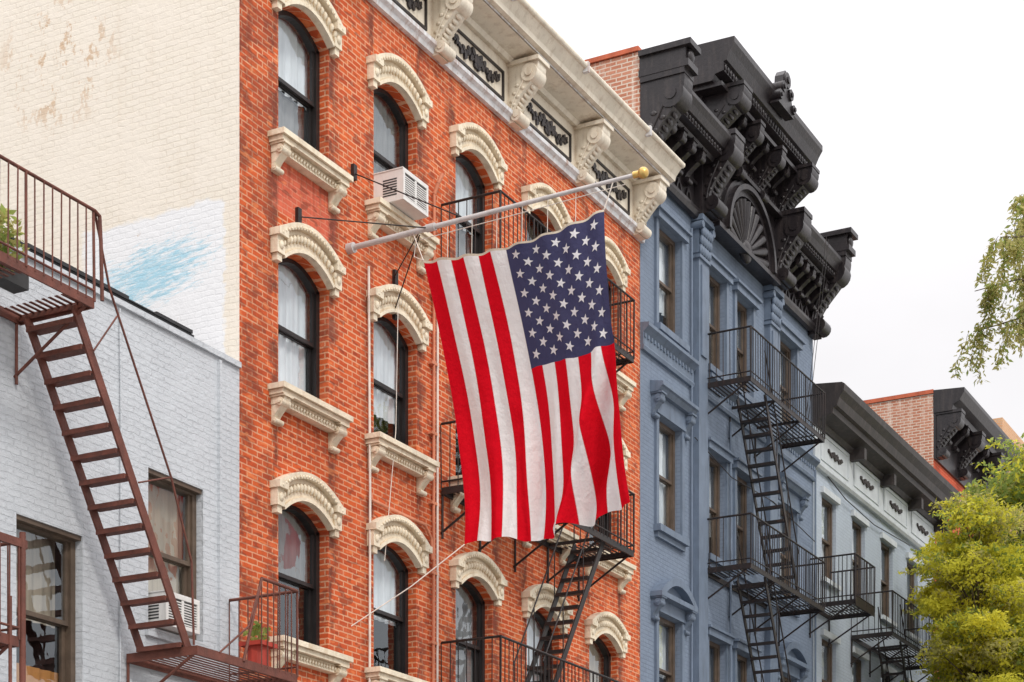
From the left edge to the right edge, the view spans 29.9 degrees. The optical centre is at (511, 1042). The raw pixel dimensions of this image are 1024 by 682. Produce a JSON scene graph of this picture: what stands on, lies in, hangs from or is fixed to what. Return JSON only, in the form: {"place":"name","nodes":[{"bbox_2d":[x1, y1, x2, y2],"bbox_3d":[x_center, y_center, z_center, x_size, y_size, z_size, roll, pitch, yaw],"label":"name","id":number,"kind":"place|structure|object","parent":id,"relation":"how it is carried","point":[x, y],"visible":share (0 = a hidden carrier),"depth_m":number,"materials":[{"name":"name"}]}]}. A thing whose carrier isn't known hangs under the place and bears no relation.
{"place":"outdoors","nodes":[
{"label":"outdoors","id":0,"kind":"place"},
{"bbox_2d":[526,0,1023,441],"label":"sky","id":1,"kind":"structure","parent":0,"point":[915,108],"materials":[{"name":"white"}]},
{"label":"sidewalk","id":2,"kind":"structure","parent":0,"visible":0},
{"bbox_2d":[0,252,238,681],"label":"walls","id":3,"kind":"structure","parent":2,"relation":"on","point":[39,481],"depth_m":21.36,"materials":[{"name":"white brick"}]},
{"bbox_2d":[0,532,27,681],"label":"rusty fire escape","id":4,"kind":"object","parent":3,"relation":"attached to","point":[9,641],"visible":1,"depth_m":18.56,"materials":[{"name":"brown metal"}]},
{"bbox_2d":[16,476,195,681],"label":"window frames","id":5,"kind":"structure","parent":3,"relation":"attached to","point":[48,648],"depth_m":21.09,"materials":[{"name":"brown wood"}]},
{"bbox_2d":[16,483,182,681],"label":"window panes and curtains","id":6,"kind":"object","parent":5,"relation":"in","point":[164,517],"visible":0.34,"depth_m":21.07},
{"bbox_2d":[148,590,199,635],"bbox_3d":[-3.977,-4.957,22.182,0.425,0.395,0.640,0,0,28],"label":"window air conditioner","id":7,"kind":"object","parent":5,"relation":"in","point":[159,611],"depth_m":22.06,"materials":[{"name":"white plastic"}]},
{"bbox_2d":[2,232,241,681],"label":"parapet coping and trim","id":8,"kind":"object","parent":3,"relation":"attached to","point":[160,320],"visible":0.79,"depth_m":22.20,"materials":[{"name":"grey paint"}]},
{"bbox_2d":[0,154,298,681],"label":"rusty fire escape","id":9,"kind":"object","parent":3,"relation":"attached to","point":[144,656],"visible":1,"depth_m":20.38,"materials":[{"name":"brown metal"}]},
{"bbox_2d":[0,203,29,293],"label":"balcony plant","id":10,"kind":"object","parent":9,"relation":"on","point":[16,283],"visible":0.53,"depth_m":19.03,"materials":[{"name":"green plant"}]},
{"bbox_2d":[239,620,277,665],"bbox_3d":[-2.949,-4.639,22.317,0.369,0.578,0.330,0,0,28],"label":"potted plant","id":11,"kind":"object","parent":9,"relation":"on","point":[254,651],"visible":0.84,"depth_m":22.22,"materials":[{"name":"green plant"}]},
{"bbox_2d":[0,0,639,681],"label":"walls","id":12,"kind":"structure","parent":2,"relation":"on","point":[142,126],"depth_m":24.87,"materials":[{"name":"orange brick"}]},
{"bbox_2d":[371,173,443,681],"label":"wall conduit","id":13,"kind":"object","parent":12,"relation":"attached to","point":[434,435],"depth_m":27.42,"materials":[{"name":"metal"}]},
{"bbox_2d":[278,10,610,681],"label":"window frames","id":14,"kind":"structure","parent":12,"relation":"attached to","point":[390,647],"depth_m":26.82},
{"bbox_2d":[373,166,427,220],"bbox_3d":[-1.608,-11.617,26.336,0.675,0.435,0.680,0,0,28],"label":"window air conditioner","id":15,"kind":"object","parent":14,"relation":"in","point":[403,180],"depth_m":26.06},
{"bbox_2d":[278,19,601,681],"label":"window panes and curtains","id":16,"kind":"object","parent":14,"relation":"in","point":[292,317],"visible":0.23,"depth_m":26.70,"materials":[{"name":"grey glass"}]},
{"bbox_2d":[268,0,635,681],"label":"window hoods and sills","id":17,"kind":"object","parent":12,"relation":"attached to","point":[314,248],"visible":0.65,"depth_m":26.12,"materials":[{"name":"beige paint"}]},
{"bbox_2d":[295,163,648,320],"bbox_3d":[-0.268,-10.880,24.500,4.387,1.720,2.430,0,0,28],"label":"flagpole","id":18,"kind":"object","parent":12,"relation":"attached to","point":[353,247],"visible":1,"depth_m":24.77,"materials":[{"name":"silver metal"}]},
{"bbox_2d":[367,266,398,681],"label":"hanging cable","id":19,"kind":"object","parent":18,"relation":"hanging from","point":[369,398],"visible":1,"depth_m":25.92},
{"bbox_2d":[351,182,629,626],"bbox_3d":[-0.118,-8.093,25.084,4.016,5.099,1.214,0,0,28],"label":"american flag","id":20,"kind":"object","parent":18,"relation":"hanging from","point":[526,336],"visible":1,"depth_m":24.91,"materials":[{"name":"fabric"}]},
{"bbox_2d":[367,0,684,243],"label":"cornice","id":21,"kind":"structure","parent":12,"relation":"attached to","point":[527,73],"depth_m":30.02,"materials":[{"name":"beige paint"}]},
{"bbox_2d":[440,190,634,681],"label":"black fire escape","id":22,"kind":"object","parent":12,"relation":"attached to","point":[624,552],"visible":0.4,"depth_m":29.65,"materials":[{"name":"metal"}]},
{"bbox_2d":[585,46,812,681],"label":"walls","id":23,"kind":"structure","parent":2,"relation":"on","point":[617,72],"depth_m":35.77,"materials":[{"name":"blue paint"}]},
{"bbox_2d":[659,229,790,681],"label":"window frames","id":24,"kind":"structure","parent":23,"relation":"attached to","point":[668,321],"depth_m":37.33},
{"bbox_2d":[659,241,782,681],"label":"window panes and curtains","id":25,"kind":"object","parent":24,"relation":"in","point":[662,454],"visible":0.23,"depth_m":35.47,"materials":[{"name":"grey glass"}]},
{"bbox_2d":[640,204,819,681],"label":"window hoods belt course and pilasters","id":26,"kind":"object","parent":23,"relation":"attached to","point":[668,349],"visible":0.93,"depth_m":36.08,"materials":[{"name":"blue paint"}]},
{"bbox_2d":[638,36,857,339],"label":"black cornice","id":27,"kind":"structure","parent":23,"relation":"attached to","point":[731,130],"depth_m":36.94,"materials":[{"name":"paint"}]},
{"bbox_2d":[707,325,825,681],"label":"black fire escape","id":28,"kind":"object","parent":23,"relation":"attached to","point":[770,581],"visible":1,"depth_m":37.53,"materials":[{"name":"metal"}]},
{"bbox_2d":[691,228,909,681],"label":"roof cables and drainpipes","id":29,"kind":"object","parent":23,"relation":"attached to","point":[731,478],"visible":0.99,"depth_m":37.35,"materials":[{"name":"black metal"}]},
{"bbox_2d":[813,468,932,681],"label":"walls","id":30,"kind":"structure","parent":2,"relation":"on","point":[871,539],"depth_m":44.77,"materials":[{"name":"grey paint"}]},
{"bbox_2d":[809,553,875,647],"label":"iron balcony","id":31,"kind":"structure","parent":30,"relation":"attached to","point":[862,604],"depth_m":41.69,"materials":[{"name":"black metal"}]},
{"bbox_2d":[822,498,913,681],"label":"window frames","id":32,"kind":"structure","parent":30,"relation":"attached to","point":[827,539],"depth_m":45.09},
{"bbox_2d":[822,506,907,681],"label":"window panes and curtains","id":33,"kind":"object","parent":32,"relation":"in","point":[823,648],"visible":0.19,"depth_m":45.10,"materials":[{"name":"grey glass"}]},
{"bbox_2d":[820,486,921,681],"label":"sills","id":34,"kind":"structure","parent":30,"relation":"attached to","point":[855,514],"depth_m":44.61,"materials":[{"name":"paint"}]},
{"bbox_2d":[813,382,960,550],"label":"cornice","id":35,"kind":"structure","parent":30,"relation":"attached to","point":[875,464],"depth_m":45.01,"materials":[{"name":"paint"}]},
{"bbox_2d":[850,590,937,681],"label":"black fire escape","id":36,"kind":"object","parent":30,"relation":"attached to","point":[885,649],"visible":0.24,"depth_m":44.95,"materials":[{"name":"metal"}]},
{"bbox_2d":[863,389,971,677],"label":"walls","id":37,"kind":"structure","parent":2,"relation":"on","point":[908,418],"depth_m":50.52,"materials":[{"name":"brick"}]},
{"bbox_2d":[933,387,1020,507],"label":"black cornice","id":38,"kind":"structure","parent":37,"relation":"attached to","point":[966,426],"depth_m":51.54,"materials":[{"name":"paint"}]},
{"bbox_2d":[897,490,1023,681],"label":"yellow locust tree","id":39,"kind":"object","parent":2,"relation":"on","point":[980,629],"visible":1,"depth_m":42.23,"materials":[{"name":"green plant"}]},
{"bbox_2d":[900,433,1023,681],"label":"green locust tree","id":40,"kind":"object","parent":2,"relation":"on","point":[1008,487],"visible":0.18,"depth_m":44.91,"materials":[{"name":"green plant"}]},
{"bbox_2d":[993,417,1023,545],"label":"walls","id":41,"kind":"structure","parent":2,"relation":"on","point":[1005,427],"depth_m":56.11,"materials":[{"name":"brick"}]},
{"label":"road","id":42,"kind":"structure","parent":0,"visible":0},
{"bbox_2d":[949,194,1023,385],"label":"willow tree","id":43,"kind":"object","parent":42,"relation":"on","point":[992,294],"visible":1,"depth_m":35.85,"materials":[{"name":"green plant"}]}
]}

